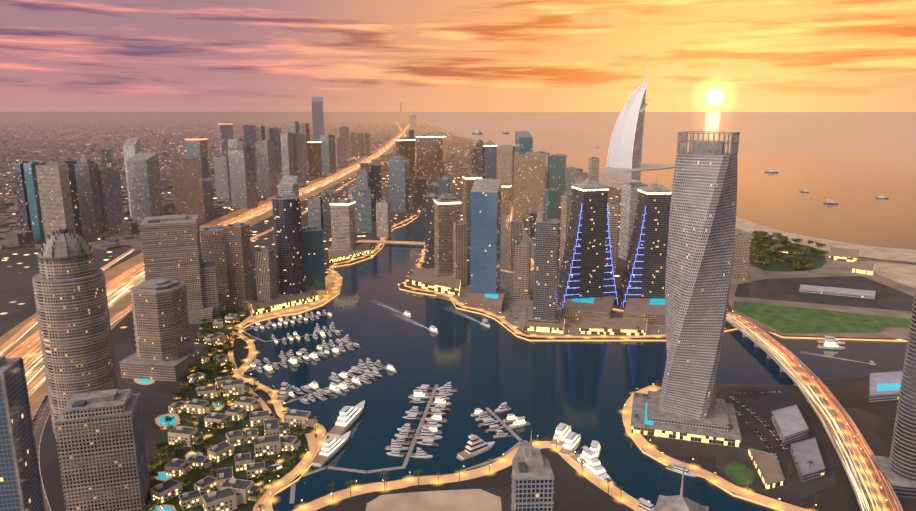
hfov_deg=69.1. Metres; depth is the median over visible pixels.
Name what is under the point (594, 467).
yacht quay
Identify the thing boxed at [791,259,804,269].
tree
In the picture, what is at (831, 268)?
coast land
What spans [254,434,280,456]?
villa
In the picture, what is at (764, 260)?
tree
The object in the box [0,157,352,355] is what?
highway
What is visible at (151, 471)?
tree
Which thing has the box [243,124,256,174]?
jlt tower
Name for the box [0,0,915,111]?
sky
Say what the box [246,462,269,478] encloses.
villa
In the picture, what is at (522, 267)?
jbr tower
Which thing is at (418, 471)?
palm
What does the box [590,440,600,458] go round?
yacht tower
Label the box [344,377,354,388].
boat
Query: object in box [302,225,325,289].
marina tower
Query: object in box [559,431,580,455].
yacht tower
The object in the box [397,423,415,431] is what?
boat
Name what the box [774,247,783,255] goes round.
tree
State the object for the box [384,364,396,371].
boat
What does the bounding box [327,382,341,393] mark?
boat
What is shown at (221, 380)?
villa
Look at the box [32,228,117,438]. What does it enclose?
round tower
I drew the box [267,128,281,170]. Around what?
jlt tower
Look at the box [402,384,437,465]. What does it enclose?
marina pier
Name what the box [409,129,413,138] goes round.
marina tower
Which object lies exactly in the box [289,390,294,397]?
boat
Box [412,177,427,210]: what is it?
marina tower
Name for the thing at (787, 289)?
tarmac lot
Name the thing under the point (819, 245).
tree
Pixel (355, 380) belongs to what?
boat
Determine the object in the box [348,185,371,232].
marina tower
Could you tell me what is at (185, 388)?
tree
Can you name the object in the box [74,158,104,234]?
jlt tower
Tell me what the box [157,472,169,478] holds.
pool
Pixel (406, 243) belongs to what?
canal bridge
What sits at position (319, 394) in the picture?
boat
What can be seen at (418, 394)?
boat
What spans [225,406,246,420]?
villa
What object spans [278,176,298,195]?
marina tower
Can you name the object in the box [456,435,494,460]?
yacht
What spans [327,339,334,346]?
boat
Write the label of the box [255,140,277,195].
jlt tower
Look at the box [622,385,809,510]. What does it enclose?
promenade peninsula
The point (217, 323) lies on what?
villa
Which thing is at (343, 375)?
boat
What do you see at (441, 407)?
boat
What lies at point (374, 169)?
marina tower
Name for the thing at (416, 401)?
boat
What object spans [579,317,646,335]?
waterfront building
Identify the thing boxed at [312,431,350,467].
super yacht
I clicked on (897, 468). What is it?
skyscraper
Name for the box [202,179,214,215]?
jlt tower
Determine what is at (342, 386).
boat
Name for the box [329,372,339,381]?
boat
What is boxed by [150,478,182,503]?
villa
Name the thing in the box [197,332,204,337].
tree
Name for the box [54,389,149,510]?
tower
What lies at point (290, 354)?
boat
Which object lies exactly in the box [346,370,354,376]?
boat
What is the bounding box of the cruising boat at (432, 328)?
[427,325,437,332]
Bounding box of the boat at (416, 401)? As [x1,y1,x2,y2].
[409,398,424,403]
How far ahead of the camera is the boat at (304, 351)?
911.35 m
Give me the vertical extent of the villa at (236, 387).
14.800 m
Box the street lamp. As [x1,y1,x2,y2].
[872,487,881,499]
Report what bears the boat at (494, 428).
on the sea water
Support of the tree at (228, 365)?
on the villa gardens at (240, 425)
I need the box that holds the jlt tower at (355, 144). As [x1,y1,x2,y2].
[350,133,362,155]
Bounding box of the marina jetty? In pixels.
[289,466,404,503]
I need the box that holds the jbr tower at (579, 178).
[575,175,585,183]
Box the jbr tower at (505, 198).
[501,183,511,214]
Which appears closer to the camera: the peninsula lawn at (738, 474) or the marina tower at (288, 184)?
the peninsula lawn at (738, 474)
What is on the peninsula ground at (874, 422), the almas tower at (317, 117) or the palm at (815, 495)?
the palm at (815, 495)
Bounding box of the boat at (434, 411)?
[427,409,446,415]
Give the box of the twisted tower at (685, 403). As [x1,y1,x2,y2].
[630,131,741,447]
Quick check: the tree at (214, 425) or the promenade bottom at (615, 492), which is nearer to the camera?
the promenade bottom at (615, 492)
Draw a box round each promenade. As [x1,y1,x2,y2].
[235,215,414,510]
[403,248,726,337]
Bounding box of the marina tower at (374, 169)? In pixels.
[367,163,381,220]
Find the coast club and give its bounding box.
[768,244,788,254]
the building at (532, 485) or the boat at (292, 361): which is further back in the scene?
the boat at (292, 361)
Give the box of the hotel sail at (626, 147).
[606,66,647,168]
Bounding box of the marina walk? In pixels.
[242,330,266,341]
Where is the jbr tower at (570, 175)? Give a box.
[565,167,575,194]
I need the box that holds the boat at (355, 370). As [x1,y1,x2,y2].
[348,366,361,374]
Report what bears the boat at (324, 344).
on the sea water
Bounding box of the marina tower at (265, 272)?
[254,247,277,300]
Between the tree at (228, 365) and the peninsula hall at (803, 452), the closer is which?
the peninsula hall at (803, 452)
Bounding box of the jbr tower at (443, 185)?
[438,177,449,195]
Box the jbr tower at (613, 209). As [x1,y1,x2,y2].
[607,201,618,271]
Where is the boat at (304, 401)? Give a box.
[300,398,310,404]
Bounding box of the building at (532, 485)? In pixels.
[511,429,554,510]
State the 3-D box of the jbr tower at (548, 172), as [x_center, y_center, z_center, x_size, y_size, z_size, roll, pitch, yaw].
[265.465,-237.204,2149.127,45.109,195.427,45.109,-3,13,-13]
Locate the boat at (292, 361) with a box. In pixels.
[288,357,299,366]
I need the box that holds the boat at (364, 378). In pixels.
[357,373,371,383]
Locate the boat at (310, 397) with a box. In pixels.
[306,393,315,401]
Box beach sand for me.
[483,142,915,262]
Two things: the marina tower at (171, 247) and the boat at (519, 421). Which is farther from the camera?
the marina tower at (171, 247)
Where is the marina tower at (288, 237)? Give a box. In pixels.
[271,193,304,294]
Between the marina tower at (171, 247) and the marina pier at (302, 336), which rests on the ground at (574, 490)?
the marina tower at (171, 247)
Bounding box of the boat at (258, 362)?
[254,359,261,365]
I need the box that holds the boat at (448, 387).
[436,381,457,391]
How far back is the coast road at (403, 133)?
10440.09 m
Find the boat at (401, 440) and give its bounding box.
[391,436,409,444]
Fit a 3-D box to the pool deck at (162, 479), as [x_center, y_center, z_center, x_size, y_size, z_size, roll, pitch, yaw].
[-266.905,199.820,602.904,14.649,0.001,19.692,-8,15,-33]
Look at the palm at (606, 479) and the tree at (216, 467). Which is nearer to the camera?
the palm at (606, 479)
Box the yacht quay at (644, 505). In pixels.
[637,498,653,510]
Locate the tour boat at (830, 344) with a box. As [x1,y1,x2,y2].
[817,339,844,348]
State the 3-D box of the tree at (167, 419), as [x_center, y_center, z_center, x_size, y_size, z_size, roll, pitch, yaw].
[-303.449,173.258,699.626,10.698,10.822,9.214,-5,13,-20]
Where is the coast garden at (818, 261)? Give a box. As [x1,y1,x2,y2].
[749,237,825,271]
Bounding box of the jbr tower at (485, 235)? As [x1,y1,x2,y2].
[465,179,504,296]
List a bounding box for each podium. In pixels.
[251,286,318,315]
[329,243,371,262]
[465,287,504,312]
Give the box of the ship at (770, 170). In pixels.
[765,168,777,172]
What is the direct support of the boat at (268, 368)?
on the sea water
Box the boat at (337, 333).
[335,330,340,336]
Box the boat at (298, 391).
[293,387,302,394]
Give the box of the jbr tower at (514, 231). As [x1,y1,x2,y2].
[507,220,521,271]
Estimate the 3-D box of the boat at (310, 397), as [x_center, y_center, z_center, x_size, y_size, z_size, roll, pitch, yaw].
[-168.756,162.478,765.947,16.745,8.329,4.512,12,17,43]
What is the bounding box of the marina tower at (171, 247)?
[139,214,212,323]
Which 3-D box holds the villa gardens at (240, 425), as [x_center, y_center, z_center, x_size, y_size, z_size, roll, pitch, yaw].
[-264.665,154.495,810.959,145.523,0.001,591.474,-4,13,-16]
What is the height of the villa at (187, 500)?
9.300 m
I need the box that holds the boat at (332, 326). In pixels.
[329,322,335,330]
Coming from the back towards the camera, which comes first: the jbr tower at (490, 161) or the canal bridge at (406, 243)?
the jbr tower at (490, 161)
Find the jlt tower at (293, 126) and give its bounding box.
[289,121,299,132]
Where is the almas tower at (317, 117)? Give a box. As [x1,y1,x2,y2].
[312,97,323,140]
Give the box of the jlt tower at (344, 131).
[339,126,349,158]
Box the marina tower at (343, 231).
[328,199,359,252]
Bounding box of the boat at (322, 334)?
[319,330,325,337]
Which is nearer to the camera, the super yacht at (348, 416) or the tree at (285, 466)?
the tree at (285, 466)
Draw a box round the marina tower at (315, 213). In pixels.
[307,197,322,228]
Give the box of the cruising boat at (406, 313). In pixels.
[402,311,410,316]
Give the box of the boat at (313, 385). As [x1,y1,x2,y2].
[308,381,320,390]
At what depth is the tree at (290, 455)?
622.90 m
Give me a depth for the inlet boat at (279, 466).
614.13 m
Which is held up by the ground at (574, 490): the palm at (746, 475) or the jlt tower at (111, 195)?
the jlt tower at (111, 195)
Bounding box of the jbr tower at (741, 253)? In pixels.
[731,231,751,280]
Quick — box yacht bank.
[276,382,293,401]
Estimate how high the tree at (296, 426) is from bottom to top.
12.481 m
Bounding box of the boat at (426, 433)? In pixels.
[413,426,441,439]
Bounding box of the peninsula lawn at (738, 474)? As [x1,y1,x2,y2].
[725,463,754,484]
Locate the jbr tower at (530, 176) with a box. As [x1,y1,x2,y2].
[513,152,547,218]
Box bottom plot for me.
[366,489,501,510]
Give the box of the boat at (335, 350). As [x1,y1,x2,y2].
[331,347,340,354]
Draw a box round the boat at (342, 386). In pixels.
[336,382,349,391]
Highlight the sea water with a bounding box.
[242,112,915,510]
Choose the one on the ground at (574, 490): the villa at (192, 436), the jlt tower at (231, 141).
the jlt tower at (231, 141)
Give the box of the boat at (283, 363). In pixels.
[279,359,286,367]
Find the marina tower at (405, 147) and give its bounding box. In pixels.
[395,138,414,194]
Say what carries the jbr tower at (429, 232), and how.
on the ground at (574, 490)
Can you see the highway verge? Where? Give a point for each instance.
(38, 395)
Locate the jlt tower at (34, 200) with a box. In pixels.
[23,161,44,242]
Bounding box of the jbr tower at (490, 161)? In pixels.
[483,140,496,178]
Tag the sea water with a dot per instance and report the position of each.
(852, 164)
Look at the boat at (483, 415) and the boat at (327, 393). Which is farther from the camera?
the boat at (327, 393)
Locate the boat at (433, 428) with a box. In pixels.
[421,424,441,433]
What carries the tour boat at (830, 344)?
on the sea water
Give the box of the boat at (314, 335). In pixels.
[312,330,317,338]
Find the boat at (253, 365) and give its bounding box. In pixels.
[250,362,256,368]
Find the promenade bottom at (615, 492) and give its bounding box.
[292,441,643,510]
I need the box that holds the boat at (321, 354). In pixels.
[318,352,326,358]
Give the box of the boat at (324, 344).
[320,340,328,348]
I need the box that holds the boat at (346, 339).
[341,334,352,343]
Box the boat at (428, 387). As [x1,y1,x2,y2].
[416,384,432,389]
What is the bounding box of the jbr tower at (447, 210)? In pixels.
[430,194,460,275]
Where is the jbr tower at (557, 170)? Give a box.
[549,154,566,195]
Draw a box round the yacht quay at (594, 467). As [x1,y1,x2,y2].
[570,446,613,483]
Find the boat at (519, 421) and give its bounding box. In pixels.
[509,416,529,427]
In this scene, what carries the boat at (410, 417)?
on the sea water
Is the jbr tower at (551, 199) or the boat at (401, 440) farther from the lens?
the jbr tower at (551, 199)
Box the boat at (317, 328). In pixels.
[314,323,320,332]
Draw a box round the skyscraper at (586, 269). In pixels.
[557,173,617,307]
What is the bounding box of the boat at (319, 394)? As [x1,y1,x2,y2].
[313,390,327,400]
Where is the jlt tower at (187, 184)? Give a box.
[170,155,205,224]
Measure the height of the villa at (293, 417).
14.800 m
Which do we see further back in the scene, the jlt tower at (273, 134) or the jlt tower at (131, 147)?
the jlt tower at (273, 134)
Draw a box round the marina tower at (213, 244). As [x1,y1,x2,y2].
[200,225,228,293]
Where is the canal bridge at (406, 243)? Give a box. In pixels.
[356,240,424,245]
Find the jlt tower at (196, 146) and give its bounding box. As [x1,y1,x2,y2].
[185,137,209,179]
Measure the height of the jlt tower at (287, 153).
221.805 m
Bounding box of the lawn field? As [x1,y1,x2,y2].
[734,301,910,333]
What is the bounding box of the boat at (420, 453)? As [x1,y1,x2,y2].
[410,447,432,457]
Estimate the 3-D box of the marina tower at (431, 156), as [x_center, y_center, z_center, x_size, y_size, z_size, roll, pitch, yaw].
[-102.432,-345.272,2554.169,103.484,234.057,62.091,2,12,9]
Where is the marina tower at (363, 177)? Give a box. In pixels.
[356,170,369,187]
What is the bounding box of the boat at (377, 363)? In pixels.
[374,360,383,366]
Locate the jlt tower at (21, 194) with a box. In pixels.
[12,161,31,230]
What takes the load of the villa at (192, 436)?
on the villa gardens at (240, 425)
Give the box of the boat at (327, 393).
[323,390,332,396]
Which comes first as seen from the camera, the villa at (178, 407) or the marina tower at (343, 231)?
the villa at (178, 407)
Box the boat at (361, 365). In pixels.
[355,360,369,372]
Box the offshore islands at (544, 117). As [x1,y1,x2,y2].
[454,113,581,118]
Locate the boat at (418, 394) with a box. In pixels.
[408,390,430,398]
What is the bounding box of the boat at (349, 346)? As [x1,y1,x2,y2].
[346,343,354,350]
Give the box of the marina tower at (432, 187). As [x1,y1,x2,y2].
[427,182,437,194]
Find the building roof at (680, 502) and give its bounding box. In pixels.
[654,460,708,510]
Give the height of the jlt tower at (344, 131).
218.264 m
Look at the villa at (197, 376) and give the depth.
810.66 m
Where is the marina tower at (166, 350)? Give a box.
[119,278,207,381]
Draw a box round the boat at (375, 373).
[370,370,381,377]
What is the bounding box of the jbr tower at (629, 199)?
[618,181,647,260]
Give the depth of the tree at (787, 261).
1394.66 m
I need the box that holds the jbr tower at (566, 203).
[559,194,571,270]
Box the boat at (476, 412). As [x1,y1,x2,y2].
[470,408,487,416]
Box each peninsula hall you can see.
[771,404,808,443]
[790,437,824,481]
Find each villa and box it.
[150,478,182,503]
[164,458,190,476]
[168,401,186,414]
[168,426,203,446]
[179,489,204,509]
[186,399,212,413]
[186,454,211,469]
[187,372,205,382]
[194,476,216,493]
[197,385,220,399]
[202,354,209,363]
[202,486,242,510]
[204,332,225,346]
[204,412,232,428]
[207,441,234,462]
[212,319,222,327]
[213,354,228,365]
[215,376,233,387]
[217,467,232,489]
[219,302,225,310]
[219,478,259,503]
[222,379,249,396]
[225,313,239,322]
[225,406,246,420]
[226,430,245,445]
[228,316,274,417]
[234,396,260,411]
[235,452,254,471]
[245,428,257,443]
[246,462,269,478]
[249,410,274,426]
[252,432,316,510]
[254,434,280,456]
[264,418,279,435]
[279,422,289,436]
[280,435,300,451]
[283,409,315,428]
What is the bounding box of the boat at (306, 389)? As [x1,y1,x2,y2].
[301,385,312,393]
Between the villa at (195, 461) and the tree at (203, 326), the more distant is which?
the tree at (203, 326)
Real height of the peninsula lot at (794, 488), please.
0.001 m
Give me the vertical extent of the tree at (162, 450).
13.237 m
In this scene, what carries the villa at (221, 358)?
on the villa gardens at (240, 425)
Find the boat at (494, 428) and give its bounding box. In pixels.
[485,424,503,432]
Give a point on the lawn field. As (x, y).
(790, 320)
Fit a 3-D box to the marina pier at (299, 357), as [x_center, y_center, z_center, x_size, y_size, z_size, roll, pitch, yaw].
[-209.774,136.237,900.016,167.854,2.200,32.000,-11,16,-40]
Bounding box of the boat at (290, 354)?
[286,350,295,357]
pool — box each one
[137,379,151,382]
[152,506,172,510]
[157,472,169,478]
[158,415,176,425]
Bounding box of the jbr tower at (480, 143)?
[476,140,483,178]
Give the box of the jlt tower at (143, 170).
[126,153,163,223]
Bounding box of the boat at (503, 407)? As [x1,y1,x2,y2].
[494,402,510,411]
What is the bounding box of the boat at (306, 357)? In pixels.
[303,354,310,360]
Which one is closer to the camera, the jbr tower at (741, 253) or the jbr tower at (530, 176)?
the jbr tower at (741, 253)
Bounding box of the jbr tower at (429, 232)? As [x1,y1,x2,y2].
[425,193,437,264]
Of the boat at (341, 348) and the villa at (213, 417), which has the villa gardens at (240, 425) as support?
the villa at (213, 417)
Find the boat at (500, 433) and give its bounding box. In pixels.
[493,430,507,437]
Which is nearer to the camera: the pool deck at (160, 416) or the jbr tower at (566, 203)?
the pool deck at (160, 416)
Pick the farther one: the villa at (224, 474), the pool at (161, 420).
the pool at (161, 420)
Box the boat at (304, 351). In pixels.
[299,348,308,354]
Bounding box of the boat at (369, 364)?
[364,358,376,369]
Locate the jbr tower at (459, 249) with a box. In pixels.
[453,220,467,284]
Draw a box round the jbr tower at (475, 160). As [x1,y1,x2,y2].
[469,147,482,175]
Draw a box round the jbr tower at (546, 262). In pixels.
[528,211,560,322]
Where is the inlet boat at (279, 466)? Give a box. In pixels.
[271,463,282,470]
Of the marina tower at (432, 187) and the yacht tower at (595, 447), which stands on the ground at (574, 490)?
the marina tower at (432, 187)
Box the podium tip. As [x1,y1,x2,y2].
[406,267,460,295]
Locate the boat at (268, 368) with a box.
[263,363,274,373]
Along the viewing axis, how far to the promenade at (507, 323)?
1020.29 m
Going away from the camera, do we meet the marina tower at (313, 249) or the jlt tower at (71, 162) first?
the marina tower at (313, 249)
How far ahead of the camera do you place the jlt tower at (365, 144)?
4829.77 m
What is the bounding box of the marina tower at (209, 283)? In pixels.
[200,261,219,317]
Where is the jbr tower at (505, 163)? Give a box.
[497,145,514,202]
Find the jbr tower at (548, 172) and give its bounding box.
[538,151,549,188]
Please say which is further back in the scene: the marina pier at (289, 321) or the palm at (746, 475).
the marina pier at (289, 321)
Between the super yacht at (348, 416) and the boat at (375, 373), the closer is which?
the super yacht at (348, 416)
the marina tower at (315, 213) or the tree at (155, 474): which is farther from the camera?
the marina tower at (315, 213)
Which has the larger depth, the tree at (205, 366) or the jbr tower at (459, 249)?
the jbr tower at (459, 249)
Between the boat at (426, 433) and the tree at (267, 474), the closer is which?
the tree at (267, 474)
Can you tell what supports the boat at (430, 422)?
on the sea water
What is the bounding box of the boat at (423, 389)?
[413,386,431,394]
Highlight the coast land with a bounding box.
[728,228,915,338]
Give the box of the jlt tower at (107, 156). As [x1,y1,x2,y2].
[101,147,114,167]
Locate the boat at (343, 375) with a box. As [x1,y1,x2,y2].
[338,371,349,379]
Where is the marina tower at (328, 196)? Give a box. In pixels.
[321,190,338,232]
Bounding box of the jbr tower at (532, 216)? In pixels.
[527,210,537,236]
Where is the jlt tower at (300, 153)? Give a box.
[293,132,307,177]
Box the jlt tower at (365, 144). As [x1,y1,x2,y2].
[360,133,369,155]
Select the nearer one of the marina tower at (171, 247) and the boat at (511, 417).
the boat at (511, 417)
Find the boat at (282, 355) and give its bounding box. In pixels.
[278,350,286,359]
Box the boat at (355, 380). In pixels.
[350,376,361,385]
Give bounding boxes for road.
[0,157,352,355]
[5,123,409,385]
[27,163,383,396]
[32,399,51,510]
[395,121,415,157]
[506,206,623,312]
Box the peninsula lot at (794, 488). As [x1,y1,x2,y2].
[716,387,835,502]
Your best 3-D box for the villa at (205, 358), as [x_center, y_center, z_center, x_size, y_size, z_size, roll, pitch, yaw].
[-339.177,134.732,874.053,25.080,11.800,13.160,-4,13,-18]
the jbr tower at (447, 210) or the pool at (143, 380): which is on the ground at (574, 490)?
the jbr tower at (447, 210)
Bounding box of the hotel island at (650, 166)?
[574,163,674,171]
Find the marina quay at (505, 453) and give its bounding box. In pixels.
[458,441,521,471]
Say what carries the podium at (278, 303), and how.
on the waterfront promenade at (329, 280)
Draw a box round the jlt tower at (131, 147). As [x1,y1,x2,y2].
[122,138,140,217]
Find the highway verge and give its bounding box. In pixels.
[0,121,409,417]
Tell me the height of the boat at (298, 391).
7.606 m
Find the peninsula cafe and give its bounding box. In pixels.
[748,448,784,489]
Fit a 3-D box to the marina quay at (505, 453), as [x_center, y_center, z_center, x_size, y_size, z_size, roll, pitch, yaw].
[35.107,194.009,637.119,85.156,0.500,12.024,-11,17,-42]
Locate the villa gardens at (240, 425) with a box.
[146,315,309,510]
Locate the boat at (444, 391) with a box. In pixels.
[435,387,452,395]
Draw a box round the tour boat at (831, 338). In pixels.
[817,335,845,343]
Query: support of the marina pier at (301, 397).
on the sea water
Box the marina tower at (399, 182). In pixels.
[388,156,409,211]
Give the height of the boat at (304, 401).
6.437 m
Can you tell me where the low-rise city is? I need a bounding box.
[0,122,587,249]
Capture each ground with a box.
[0,112,915,510]
[626,376,915,510]
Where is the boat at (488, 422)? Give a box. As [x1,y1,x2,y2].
[477,418,499,427]
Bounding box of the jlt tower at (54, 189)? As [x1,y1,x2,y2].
[35,162,75,239]
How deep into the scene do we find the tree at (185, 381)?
791.08 m
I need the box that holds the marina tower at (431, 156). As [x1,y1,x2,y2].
[416,134,445,183]
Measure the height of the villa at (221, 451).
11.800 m
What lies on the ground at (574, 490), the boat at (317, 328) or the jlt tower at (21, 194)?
the jlt tower at (21, 194)
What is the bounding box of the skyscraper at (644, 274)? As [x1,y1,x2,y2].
[616,176,671,307]
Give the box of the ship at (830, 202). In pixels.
[823,199,838,203]
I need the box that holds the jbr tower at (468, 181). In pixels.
[462,174,481,257]
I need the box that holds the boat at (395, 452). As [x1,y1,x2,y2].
[387,447,404,456]
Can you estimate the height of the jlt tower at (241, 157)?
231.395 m
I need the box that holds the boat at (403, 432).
[394,429,412,437]
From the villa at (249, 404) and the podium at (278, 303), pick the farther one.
the podium at (278, 303)
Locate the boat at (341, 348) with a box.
[338,343,345,351]
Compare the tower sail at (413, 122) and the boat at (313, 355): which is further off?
the tower sail at (413, 122)
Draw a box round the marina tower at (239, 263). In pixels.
[224,222,256,309]
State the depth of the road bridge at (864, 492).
680.71 m
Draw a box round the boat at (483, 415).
[475,412,491,420]
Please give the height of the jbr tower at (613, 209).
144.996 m
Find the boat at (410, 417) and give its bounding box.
[402,414,420,420]
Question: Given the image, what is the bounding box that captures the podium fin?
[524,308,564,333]
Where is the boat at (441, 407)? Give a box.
[430,404,450,410]
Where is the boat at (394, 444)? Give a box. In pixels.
[385,439,407,449]
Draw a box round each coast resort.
[829,248,859,261]
[852,261,874,274]
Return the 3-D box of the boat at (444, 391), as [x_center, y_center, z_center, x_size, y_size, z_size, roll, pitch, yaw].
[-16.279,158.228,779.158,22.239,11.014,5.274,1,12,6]
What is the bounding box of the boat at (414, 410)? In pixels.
[405,406,422,413]
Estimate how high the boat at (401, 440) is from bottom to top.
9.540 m
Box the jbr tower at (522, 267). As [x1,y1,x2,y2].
[511,240,532,300]
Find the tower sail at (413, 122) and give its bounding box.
[410,116,416,127]
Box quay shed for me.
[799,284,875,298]
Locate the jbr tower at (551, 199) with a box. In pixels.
[544,188,558,218]
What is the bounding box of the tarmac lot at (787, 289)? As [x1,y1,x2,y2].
[734,276,914,311]
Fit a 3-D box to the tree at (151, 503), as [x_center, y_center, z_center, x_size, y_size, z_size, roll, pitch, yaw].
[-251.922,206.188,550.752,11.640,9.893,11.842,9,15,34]
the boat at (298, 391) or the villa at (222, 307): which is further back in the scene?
the villa at (222, 307)
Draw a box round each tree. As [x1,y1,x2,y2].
[143,498,158,509]
[148,461,158,469]
[149,459,161,468]
[149,469,156,479]
[149,471,158,479]
[152,441,165,449]
[155,440,167,449]
[157,447,168,455]
[158,450,173,460]
[163,416,173,424]
[172,391,184,397]
[172,439,186,453]
[178,383,189,391]
[179,379,188,384]
[182,478,190,485]
[186,422,195,427]
[187,415,198,421]
[191,443,203,453]
[192,468,203,477]
[197,323,207,327]
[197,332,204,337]
[199,363,209,370]
[201,441,212,450]
[208,358,216,365]
[209,465,220,473]
[210,422,222,431]
[211,366,222,374]
[212,396,223,406]
[219,399,228,404]
[222,420,235,428]
[224,363,235,370]
[225,347,234,351]
[247,489,262,502]
[249,384,259,392]
[252,478,261,485]
[260,453,269,460]
[262,470,273,478]
[267,465,277,474]
[280,449,287,458]
[282,463,290,470]
[283,451,295,461]
[292,424,304,434]
[293,425,305,437]
[295,446,309,454]
[759,258,768,265]
[766,241,774,247]
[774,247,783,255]
[784,258,793,267]
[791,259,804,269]
[793,249,803,254]
[815,242,825,247]
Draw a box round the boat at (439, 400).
[430,395,451,404]
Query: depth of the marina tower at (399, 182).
2155.68 m
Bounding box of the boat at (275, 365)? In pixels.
[272,362,278,369]
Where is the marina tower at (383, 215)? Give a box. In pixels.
[376,199,391,237]
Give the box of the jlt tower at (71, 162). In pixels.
[65,158,81,234]
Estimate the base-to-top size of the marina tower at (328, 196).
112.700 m
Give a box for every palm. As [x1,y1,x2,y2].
[327,482,336,501]
[344,479,355,499]
[379,470,390,490]
[414,469,423,486]
[455,468,462,484]
[604,477,613,495]
[744,474,754,490]
[783,458,794,481]
[809,493,820,507]
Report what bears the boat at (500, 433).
on the sea water
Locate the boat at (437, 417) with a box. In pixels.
[425,413,447,421]
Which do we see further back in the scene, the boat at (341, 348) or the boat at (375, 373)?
the boat at (341, 348)
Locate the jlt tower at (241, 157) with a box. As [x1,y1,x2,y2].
[228,139,257,208]
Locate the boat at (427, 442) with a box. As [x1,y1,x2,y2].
[416,439,438,446]
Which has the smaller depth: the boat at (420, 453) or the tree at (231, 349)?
the boat at (420, 453)
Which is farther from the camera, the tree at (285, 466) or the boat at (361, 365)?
the boat at (361, 365)
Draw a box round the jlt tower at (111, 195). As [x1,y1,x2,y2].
[98,167,124,230]
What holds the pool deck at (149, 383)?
on the ground at (574, 490)
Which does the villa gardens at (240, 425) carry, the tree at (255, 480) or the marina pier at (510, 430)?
the tree at (255, 480)
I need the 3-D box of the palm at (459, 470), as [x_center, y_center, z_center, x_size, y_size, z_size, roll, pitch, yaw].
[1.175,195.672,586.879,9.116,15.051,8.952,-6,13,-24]
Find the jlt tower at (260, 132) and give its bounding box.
[256,126,265,140]
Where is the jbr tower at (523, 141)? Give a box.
[515,131,532,152]
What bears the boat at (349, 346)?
on the sea water
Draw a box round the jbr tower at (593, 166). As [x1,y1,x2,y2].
[588,157,599,182]
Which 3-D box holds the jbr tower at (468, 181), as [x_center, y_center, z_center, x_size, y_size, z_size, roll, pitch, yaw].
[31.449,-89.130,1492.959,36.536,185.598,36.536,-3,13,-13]
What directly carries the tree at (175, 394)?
on the villa gardens at (240, 425)
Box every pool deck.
[134,379,154,384]
[149,504,176,510]
[154,471,171,480]
[155,413,179,426]
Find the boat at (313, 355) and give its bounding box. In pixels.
[309,352,319,360]
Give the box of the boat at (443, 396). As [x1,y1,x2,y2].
[435,393,449,399]
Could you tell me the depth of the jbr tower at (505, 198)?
2103.53 m
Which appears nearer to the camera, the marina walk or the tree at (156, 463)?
the tree at (156, 463)
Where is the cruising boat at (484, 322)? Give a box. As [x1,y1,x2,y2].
[480,318,489,326]
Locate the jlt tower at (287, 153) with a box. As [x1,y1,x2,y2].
[280,132,294,175]
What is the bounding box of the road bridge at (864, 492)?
[726,311,902,510]
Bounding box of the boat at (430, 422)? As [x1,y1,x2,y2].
[422,418,441,426]
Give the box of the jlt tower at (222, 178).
[214,156,231,201]
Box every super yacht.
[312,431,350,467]
[328,400,364,437]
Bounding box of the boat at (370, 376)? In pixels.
[367,374,375,380]
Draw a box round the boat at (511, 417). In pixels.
[503,414,517,421]
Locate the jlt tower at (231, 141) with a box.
[228,138,243,147]
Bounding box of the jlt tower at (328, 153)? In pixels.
[320,134,335,172]
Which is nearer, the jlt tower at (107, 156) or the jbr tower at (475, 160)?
the jlt tower at (107, 156)
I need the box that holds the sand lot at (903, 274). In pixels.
[867,261,915,287]
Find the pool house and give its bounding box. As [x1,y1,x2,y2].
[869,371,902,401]
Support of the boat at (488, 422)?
on the sea water
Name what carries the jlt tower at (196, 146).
on the ground at (574, 490)
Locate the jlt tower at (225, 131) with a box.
[218,122,232,155]
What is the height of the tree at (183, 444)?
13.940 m
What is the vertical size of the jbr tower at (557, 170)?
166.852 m
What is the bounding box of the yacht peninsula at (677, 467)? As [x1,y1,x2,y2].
[665,461,696,476]
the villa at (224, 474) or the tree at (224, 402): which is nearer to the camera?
the villa at (224, 474)
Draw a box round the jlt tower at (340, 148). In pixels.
[335,137,346,165]
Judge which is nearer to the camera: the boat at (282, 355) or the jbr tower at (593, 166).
the boat at (282, 355)
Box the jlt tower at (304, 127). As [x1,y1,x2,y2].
[300,123,309,160]
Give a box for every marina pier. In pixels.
[244,312,327,329]
[244,342,355,372]
[265,329,342,342]
[284,364,387,403]
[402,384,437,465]
[485,408,522,440]
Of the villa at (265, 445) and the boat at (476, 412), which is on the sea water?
the boat at (476, 412)
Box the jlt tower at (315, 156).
[308,140,322,176]

